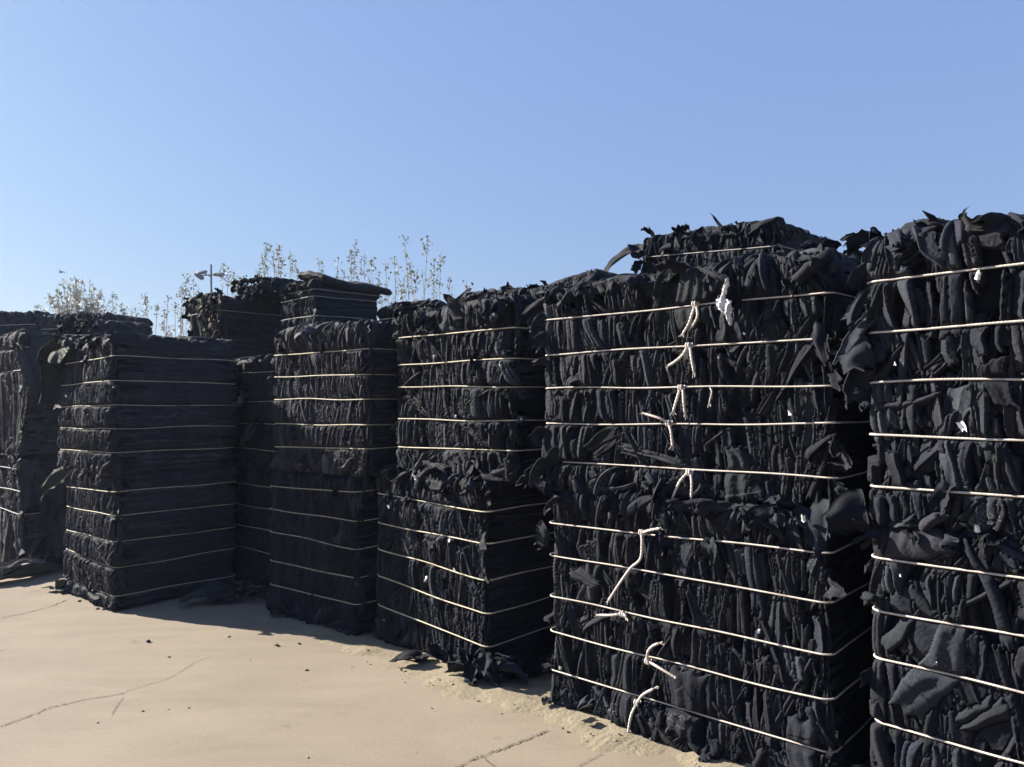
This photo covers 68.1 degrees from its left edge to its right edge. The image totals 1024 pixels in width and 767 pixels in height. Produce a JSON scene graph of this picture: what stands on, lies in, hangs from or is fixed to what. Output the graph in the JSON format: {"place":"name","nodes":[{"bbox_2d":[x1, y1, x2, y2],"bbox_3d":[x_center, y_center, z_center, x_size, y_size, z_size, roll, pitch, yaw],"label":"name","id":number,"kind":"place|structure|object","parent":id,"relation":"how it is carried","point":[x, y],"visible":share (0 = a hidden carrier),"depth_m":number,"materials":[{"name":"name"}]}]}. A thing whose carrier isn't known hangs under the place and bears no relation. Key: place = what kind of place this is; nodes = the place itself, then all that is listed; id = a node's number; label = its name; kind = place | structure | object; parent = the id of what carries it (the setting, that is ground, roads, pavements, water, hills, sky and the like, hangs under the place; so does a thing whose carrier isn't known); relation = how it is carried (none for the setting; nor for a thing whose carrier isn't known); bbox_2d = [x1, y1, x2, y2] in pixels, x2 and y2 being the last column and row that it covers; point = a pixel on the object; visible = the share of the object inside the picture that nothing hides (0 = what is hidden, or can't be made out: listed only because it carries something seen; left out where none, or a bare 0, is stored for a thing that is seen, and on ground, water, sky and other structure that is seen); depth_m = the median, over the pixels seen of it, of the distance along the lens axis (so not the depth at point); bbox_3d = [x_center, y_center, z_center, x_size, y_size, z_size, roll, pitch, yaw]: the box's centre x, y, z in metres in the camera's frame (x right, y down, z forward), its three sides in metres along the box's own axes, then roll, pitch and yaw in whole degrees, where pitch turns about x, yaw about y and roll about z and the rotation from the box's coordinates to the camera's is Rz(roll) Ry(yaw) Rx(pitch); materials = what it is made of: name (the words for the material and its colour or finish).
{"place":"outdoors","nodes":[
{"label":"outdoors","id":0,"kind":"place"},
{"bbox_2d":[376,298,445,322],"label":"cloth bale","id":1,"kind":"object","parent":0,"point":[384,314],"visible":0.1,"depth_m":6.73,"materials":[{"name":"fabric"}]},
{"bbox_2d":[0,569,870,766],"bbox_3d":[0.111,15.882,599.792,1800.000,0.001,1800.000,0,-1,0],"label":"ground","id":2,"kind":"structure","parent":0,"point":[269,704],"depth_m":4.06,"materials":[{"name":"concrete"}]},
{"bbox_2d":[10,537,43,560],"bbox_3d":[-4.466,1.573,7.407,0.883,0.442,0.553,0,-1,0],"label":"hanging rag","id":3,"kind":"object","parent":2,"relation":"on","point":[35,543],"visible":0.14,"depth_m":7.22,"materials":[{"name":"black fabric"}]},
{"bbox_2d":[0,554,63,579],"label":"pale rag","id":4,"kind":"object","parent":2,"relation":"on","point":[22,567],"visible":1,"depth_m":6.98,"materials":[{"name":"fabric"}]},
{"bbox_2d":[0,452,67,570],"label":"cloth bale","id":5,"kind":"object","parent":2,"relation":"on","point":[28,515],"visible":0.51,"depth_m":7.29,"materials":[{"name":"black fabric"}]},
{"bbox_2d":[0,328,74,458],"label":"cloth bale","id":6,"kind":"object","parent":5,"relation":"on","point":[25,429],"visible":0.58,"depth_m":7.32,"materials":[{"name":"black fabric"}]},
{"bbox_2d":[0,310,50,335],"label":"cloth bale","id":7,"kind":"object","parent":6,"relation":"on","point":[11,321],"visible":0.24,"depth_m":11.10,"materials":[{"name":"black fabric"}]},
{"bbox_2d":[55,311,152,334],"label":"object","id":8,"kind":"object","parent":6,"relation":"on","point":[86,326],"visible":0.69,"depth_m":7.69,"materials":[{"name":"black fabric"}]},
{"bbox_2d":[41,579,67,590],"bbox_3d":[-3.866,1.719,6.552,0.260,0.095,0.262,-1,-1,24],"label":"fallen cloth","id":9,"kind":"object","parent":2,"relation":"on","point":[59,584],"visible":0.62,"depth_m":6.48,"materials":[{"name":"black fabric"}]},
{"bbox_2d":[0,693,118,725],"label":"crack","id":10,"kind":"object","parent":2,"relation":"on","point":[51,706],"visible":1,"depth_m":4.01,"materials":[{"name":"grey concrete"}]},
{"bbox_2d":[34,276,110,314],"bbox_3d":[-15.513,-0.742,27.104,1.943,6.208,2.756,0,-1,0],"label":"bush","id":11,"kind":"object","parent":2,"relation":"on","point":[77,295],"visible":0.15,"depth_m":26.80,"materials":[{"name":"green plant"}]},
{"bbox_2d":[36,465,238,611],"bbox_3d":[-3.233,1.233,6.592,1.442,1.174,1.189,-2,-2,42],"label":"cloth bale","id":12,"kind":"object","parent":2,"relation":"on","point":[132,539],"visible":0.89,"depth_m":6.17,"materials":[{"name":"fabric"}]},
{"bbox_2d":[36,331,238,475],"bbox_3d":[-3.309,0.148,6.654,1.492,1.169,1.255,-1,-2,42],"label":"cloth bale","id":13,"kind":"object","parent":12,"relation":"on","point":[132,402],"visible":1,"depth_m":6.23,"materials":[{"name":"fabric"}]},
{"bbox_2d":[139,295,149,314],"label":"sapling","id":14,"kind":"object","parent":2,"relation":"on","point":[144,305],"visible":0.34,"depth_m":23.47,"materials":[{"name":"green plant"}]},
{"bbox_2d":[141,294,153,331],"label":"sapling","id":15,"kind":"object","parent":2,"relation":"on","point":[146,307],"visible":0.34,"depth_m":22.57,"materials":[{"name":"green plant"}]},
{"bbox_2d":[154,303,159,334],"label":"sapling","id":16,"kind":"object","parent":2,"relation":"on","point":[156,314],"visible":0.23,"depth_m":23.02,"materials":[{"name":"green plant"}]},
{"bbox_2d":[159,306,171,336],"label":"sapling","id":17,"kind":"object","parent":2,"relation":"on","point":[163,327],"visible":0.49,"depth_m":23.58,"materials":[{"name":"green plant"}]},
{"bbox_2d":[162,294,171,336],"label":"sapling","id":18,"kind":"object","parent":2,"relation":"on","point":[167,314],"visible":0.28,"depth_m":22.02,"materials":[{"name":"green plant"}]},
{"bbox_2d":[172,299,178,336],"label":"sapling","id":19,"kind":"object","parent":2,"relation":"on","point":[175,307],"visible":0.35,"depth_m":24.05,"materials":[{"name":"green plant"}]},
{"bbox_2d":[170,285,186,336],"bbox_3d":[-9.428,-0.356,21.504,0.431,5.067,0.384,1,-2,-39],"label":"sapling","id":20,"kind":"object","parent":2,"relation":"on","point":[181,305],"visible":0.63,"depth_m":21.53,"materials":[{"name":"green plant"}]},
{"bbox_2d":[178,309,187,336],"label":"sapling","id":21,"kind":"object","parent":2,"relation":"on","point":[181,323],"visible":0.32,"depth_m":22.07,"materials":[{"name":"green plant"}]},
{"bbox_2d":[178,273,190,335],"bbox_3d":[-8.921,-0.434,20.567,0.371,5.173,0.363,0,-1,-19],"label":"sapling","id":22,"kind":"object","parent":2,"relation":"on","point":[179,326],"visible":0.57,"depth_m":20.61,"materials":[{"name":"green plant"}]},
{"bbox_2d":[187,274,198,329],"bbox_3d":[-8.402,-0.384,20.037,0.340,5.039,0.524,0,-1,0],"label":"sapling","id":23,"kind":"object","parent":2,"relation":"on","point":[193,290],"visible":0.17,"depth_m":20.01,"materials":[{"name":"green plant"}]},
{"bbox_2d":[194,264,224,292],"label":"street lamp","id":24,"kind":"object","parent":2,"relation":"on","point":[198,275],"visible":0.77,"depth_m":40.10,"materials":[{"name":"grey metal"}]},
{"bbox_2d":[217,263,225,294],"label":"sapling","id":25,"kind":"object","parent":2,"relation":"on","point":[224,265],"visible":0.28,"depth_m":22.09,"materials":[{"name":"green plant"}]},
{"bbox_2d":[178,579,269,603],"bbox_3d":[-2.317,1.654,6.167,0.699,0.171,0.476,0,-1,-10],"label":"rag heap","id":26,"kind":"object","parent":2,"relation":"on","point":[216,591],"visible":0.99,"depth_m":6.04,"materials":[{"name":"black fabric"}]},
{"bbox_2d":[222,267,234,295],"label":"sapling","id":27,"kind":"object","parent":2,"relation":"on","point":[230,276],"visible":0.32,"depth_m":20.58,"materials":[{"name":"green plant"}]},
{"bbox_2d":[230,468,272,588],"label":"cloth bale","id":28,"kind":"object","parent":2,"relation":"on","point":[252,532],"visible":0.28,"depth_m":6.69,"materials":[{"name":"fabric"}]},
{"bbox_2d":[229,354,276,472],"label":"cloth bale","id":29,"kind":"object","parent":28,"relation":"on","point":[255,448],"visible":0.37,"depth_m":6.66,"materials":[{"name":"fabric"}]},
{"bbox_2d":[181,287,282,358],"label":"cloth bale","id":30,"kind":"object","parent":29,"relation":"on","point":[248,327],"visible":0.7,"depth_m":7.67,"materials":[{"name":"black fabric"}]},
{"bbox_2d":[230,275,296,301],"bbox_3d":[-2.408,-0.936,7.816,0.861,0.333,0.797,-2,-2,42],"label":"clothes heap","id":31,"kind":"object","parent":30,"relation":"on","point":[267,288],"visible":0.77,"depth_m":7.56,"materials":[{"name":"black fabric"}]},
{"bbox_2d":[258,254,267,276],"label":"sapling","id":32,"kind":"object","parent":2,"relation":"on","point":[265,267],"visible":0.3,"depth_m":18.56,"materials":[{"name":"green plant"}]},
{"bbox_2d":[260,241,272,275],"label":"sapling","id":33,"kind":"object","parent":2,"relation":"on","point":[269,250],"visible":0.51,"depth_m":19.55,"materials":[{"name":"green plant"}]},
{"bbox_2d":[270,252,277,276],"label":"sapling","id":34,"kind":"object","parent":2,"relation":"on","point":[273,262],"visible":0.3,"depth_m":20.15,"materials":[{"name":"green plant"}]},
{"bbox_2d":[274,242,285,277],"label":"sapling","id":35,"kind":"object","parent":2,"relation":"on","point":[278,253],"visible":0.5,"depth_m":18.01,"materials":[{"name":"green plant"}]},
{"bbox_2d":[274,256,286,278],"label":"sapling","id":36,"kind":"object","parent":2,"relation":"on","point":[280,260],"visible":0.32,"depth_m":18.06,"materials":[{"name":"green plant"}]},
{"bbox_2d":[288,254,297,276],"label":"sapling","id":37,"kind":"object","parent":2,"relation":"on","point":[291,269],"visible":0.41,"depth_m":19.04,"materials":[{"name":"green plant"}]},
{"bbox_2d":[266,469,378,635],"bbox_3d":[-1.130,1.196,5.912,1.193,1.201,1.172,-2,-2,40],"label":"cloth bale","id":38,"kind":"object","parent":2,"relation":"on","point":[324,544],"visible":0.59,"depth_m":5.40,"materials":[{"name":"fabric"}]},
{"bbox_2d":[267,318,399,476],"bbox_3d":[-1.105,0.092,5.858,1.266,1.117,1.230,-2,-2,40],"label":"cloth bale","id":39,"kind":"object","parent":38,"relation":"on","point":[333,409],"visible":0.72,"depth_m":5.35,"materials":[{"name":"fabric"}]},
{"bbox_2d":[278,270,391,329],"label":"cloth bale","id":40,"kind":"object","parent":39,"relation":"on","point":[312,297],"visible":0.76,"depth_m":7.24,"materials":[{"name":"black fabric"}]},
{"bbox_2d":[347,250,356,280],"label":"sapling","id":41,"kind":"object","parent":2,"relation":"on","point":[351,269],"visible":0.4,"depth_m":18.63,"materials":[{"name":"green plant"}]},
{"bbox_2d":[352,239,359,280],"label":"sapling","id":42,"kind":"object","parent":2,"relation":"on","point":[354,263],"visible":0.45,"depth_m":20.05,"materials":[{"name":"green plant"}]},
{"bbox_2d":[360,256,369,281],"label":"sapling","id":43,"kind":"object","parent":2,"relation":"on","point":[363,274],"visible":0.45,"depth_m":19.58,"materials":[{"name":"green plant"}]},
{"bbox_2d":[366,257,378,285],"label":"sapling","id":44,"kind":"object","parent":2,"relation":"on","point":[371,264],"visible":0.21,"depth_m":18.02,"materials":[{"name":"green plant"}]},
{"bbox_2d":[374,270,389,308],"bbox_3d":[-3.380,-0.453,20.045,0.519,5.108,0.596,0,-1,-16],"label":"sapling","id":45,"kind":"object","parent":2,"relation":"on","point":[380,300],"visible":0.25,"depth_m":20.13,"materials":[{"name":"green plant"}]},
{"bbox_2d":[383,261,391,305],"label":"sapling","id":46,"kind":"object","parent":2,"relation":"on","point":[387,284],"visible":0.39,"depth_m":19.12,"materials":[{"name":"green plant"}]},
{"bbox_2d":[390,256,402,302],"bbox_3d":[-2.673,-0.509,17.980,0.482,5.111,0.365,-1,-2,28],"label":"sapling","id":47,"kind":"object","parent":2,"relation":"on","point":[396,287],"visible":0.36,"depth_m":18.10,"materials":[{"name":"green plant"}]},
{"bbox_2d":[397,280,408,300],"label":"sapling","id":48,"kind":"object","parent":2,"relation":"on","point":[401,292],"visible":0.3,"depth_m":17.14,"materials":[{"name":"green plant"}]},
{"bbox_2d":[399,234,410,301],"bbox_3d":[-2.585,-0.854,19.009,0.486,5.850,0.411,0,-2,-29],"label":"sapling","id":49,"kind":"object","parent":2,"relation":"on","point":[406,255],"visible":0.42,"depth_m":19.08,"materials":[{"name":"green plant"}]},
{"bbox_2d":[404,262,420,301],"bbox_3d":[-2.186,-0.412,17.530,0.628,4.890,0.468,0,-1,0],"label":"sapling","id":50,"kind":"object","parent":2,"relation":"on","point":[410,272],"visible":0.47,"depth_m":17.53,"materials":[{"name":"green plant"}]},
{"bbox_2d":[406,269,418,300],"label":"sapling","id":51,"kind":"object","parent":2,"relation":"on","point":[417,278],"visible":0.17,"depth_m":18.59,"materials":[{"name":"green plant"}]},
{"bbox_2d":[417,272,427,299],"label":"sapling","id":52,"kind":"object","parent":2,"relation":"on","point":[420,281],"visible":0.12,"depth_m":18.61,"materials":[{"name":"green plant"}]},
{"bbox_2d":[420,235,432,296],"bbox_3d":[-1.984,-0.658,16.995,0.480,5.353,0.596,0,-1,0],"label":"sapling","id":53,"kind":"object","parent":2,"relation":"on","point":[424,247],"visible":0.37,"depth_m":17.01,"materials":[{"name":"green plant"}]},
{"bbox_2d":[429,259,440,299],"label":"sapling","id":54,"kind":"object","parent":2,"relation":"on","point":[434,260],"visible":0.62,"depth_m":19.08,"materials":[{"name":"green plant"}]},
{"bbox_2d":[433,255,445,299],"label":"sapling","id":55,"kind":"object","parent":2,"relation":"on","point":[440,270],"visible":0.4,"depth_m":18.02,"materials":[{"name":"green plant"}]},
{"bbox_2d":[447,277,454,295],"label":"sapling","id":56,"kind":"object","parent":2,"relation":"on","point":[449,286],"visible":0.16,"depth_m":17.62,"materials":[{"name":"green plant"}]},
{"bbox_2d":[463,280,473,292],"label":"sapling","id":57,"kind":"object","parent":2,"relation":"on","point":[468,289],"visible":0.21,"depth_m":12.07,"materials":[{"name":"green plant"}]},
{"bbox_2d":[235,614,743,766],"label":"dirt strip","id":58,"kind":"object","parent":2,"relation":"on","point":[603,731],"visible":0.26,"depth_m":4.11,"materials":[{"name":"beige sand"}]},
{"bbox_2d":[270,604,295,615],"bbox_3d":[-1.681,1.679,5.745,0.301,0.094,0.281,0,-1,0],"label":"rag heap","id":59,"kind":"object","parent":58,"relation":"on","point":[282,608],"visible":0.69,"depth_m":5.66,"materials":[{"name":"black fabric"}]},
{"bbox_2d":[389,644,451,661],"bbox_3d":[-0.543,1.651,4.675,0.440,0.087,0.242,0,-1,-19],"label":"fallen cloth","id":60,"kind":"object","parent":58,"relation":"on","point":[417,655],"visible":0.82,"depth_m":4.60,"materials":[{"name":"black fabric"}]},
{"bbox_2d":[368,464,556,663],"bbox_3d":[-0.219,1.127,5.071,1.106,1.206,1.272,1,-2,-44],"label":"cloth bale","id":61,"kind":"object","parent":58,"relation":"on","point":[463,566],"visible":0.78,"depth_m":4.64,"materials":[{"name":"fabric"}]},
{"bbox_2d":[385,290,547,481],"bbox_3d":[-0.093,0.022,5.012,1.252,1.168,1.123,-2,-2,43],"label":"cloth bale","id":62,"kind":"object","parent":61,"relation":"on","point":[470,392],"visible":0.75,"depth_m":4.56,"materials":[{"name":"fabric"}]},
{"bbox_2d":[444,649,549,684],"bbox_3d":[-0.050,1.609,4.442,0.510,0.158,0.570,-2,-2,40],"label":"rag heap","id":63,"kind":"object","parent":58,"relation":"on","point":[498,668],"visible":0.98,"depth_m":4.29,"materials":[{"name":"black fabric"}]},
{"bbox_2d":[541,694,553,704],"bbox_3d":[0.188,1.655,3.978,0.066,0.031,0.107,-1,-1,23],"label":"fallen cloth","id":64,"kind":"object","parent":58,"relation":"on","point":[546,700],"visible":1,"depth_m":3.97,"materials":[{"name":"black fabric"}]},
{"bbox_2d":[582,715,609,722],"bbox_3d":[0.427,1.657,3.753,0.182,0.010,0.068,0,-1,-20],"label":"fallen cloth","id":65,"kind":"object","parent":58,"relation":"on","point":[590,719],"visible":0.84,"depth_m":3.74,"materials":[{"name":"black fabric"}]},
{"bbox_2d":[533,478,876,766],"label":"cloth bale","id":66,"kind":"object","parent":58,"relation":"on","point":[706,630],"visible":0.77,"depth_m":3.40,"materials":[{"name":"black fabric"}]},
{"bbox_2d":[515,244,877,556],"bbox_3d":[1.046,0.077,4.018,1.743,1.309,1.244,-2,-3,41],"label":"cloth bale","id":67,"kind":"object","parent":66,"relation":"on","point":[723,379],"visible":0.88,"depth_m":3.49,"materials":[{"name":"black fabric"}]},
{"bbox_2d":[454,730,547,766],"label":"crack","id":68,"kind":"object","parent":2,"relation":"on","point":[499,749],"visible":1,"depth_m":3.48,"materials":[{"name":"grey concrete"}]},
{"bbox_2d":[847,518,1023,766],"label":"cloth bale","id":69,"kind":"object","parent":2,"relation":"on","point":[943,677],"visible":0.91,"depth_m":2.71,"materials":[{"name":"black fabric"}]},
{"bbox_2d":[851,764,868,766],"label":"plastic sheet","id":70,"kind":"object","parent":69,"relation":"on","point":[859,765],"visible":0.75,"depth_m":3.08,"materials":[{"name":"black plastic"}]},
{"bbox_2d":[820,207,1023,539],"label":"cloth bale","id":71,"kind":"object","parent":69,"relation":"on","point":[939,348],"visible":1,"depth_m":2.72,"materials":[{"name":"black fabric"}]},
{"bbox_2d":[0,0,1023,336],"label":"sky","id":72,"kind":"structure","parent":0,"point":[145,145],"materials":[{"name":"blue"}]},
{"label":"cloth bale","id":73,"kind":"object","parent":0,"visible":0},
{"bbox_2d":[465,283,572,300],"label":"cloth bale","id":74,"kind":"object","parent":73,"relation":"on","point":[475,295],"visible":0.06,"depth_m":5.91,"materials":[{"name":"fabric"}]},
{"bbox_2d":[500,268,617,295],"bbox_3d":[0.423,-0.663,5.900,1.100,0.362,0.740,-1,-2,41],"label":"clothes heap","id":75,"kind":"object","parent":74,"relation":"on","point":[595,274],"visible":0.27,"depth_m":5.55,"materials":[{"name":"black fabric"}]},
{"bbox_2d":[603,214,829,273],"bbox_3d":[1.595,-0.910,6.032,1.573,0.728,1.037,3,2,44],"label":"cloth bale","id":76,"kind":"object","parent":73,"relation":"on","point":[702,245],"visible":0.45,"depth_m":5.56,"materials":[{"name":"black fabric"}]},
{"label":"cloth bale","id":77,"kind":"object","parent":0,"visible":0},
{"bbox_2d":[39,311,152,333],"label":"cloth bale","id":78,"kind":"object","parent":77,"relation":"on","point":[47,323],"visible":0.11,"depth_m":10.99,"materials":[{"name":"black fabric"}]},
{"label":"cloth bale","id":79,"kind":"object","parent":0,"visible":0},
{"bbox_2d":[794,217,949,257],"bbox_3d":[2.235,-0.707,4.539,0.914,0.504,0.796,-2,-2,43],"label":"clothes heap","id":80,"kind":"object","parent":79,"relation":"on","point":[874,232],"visible":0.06,"depth_m":4.39,"materials":[{"name":"black fabric"}]}
]}

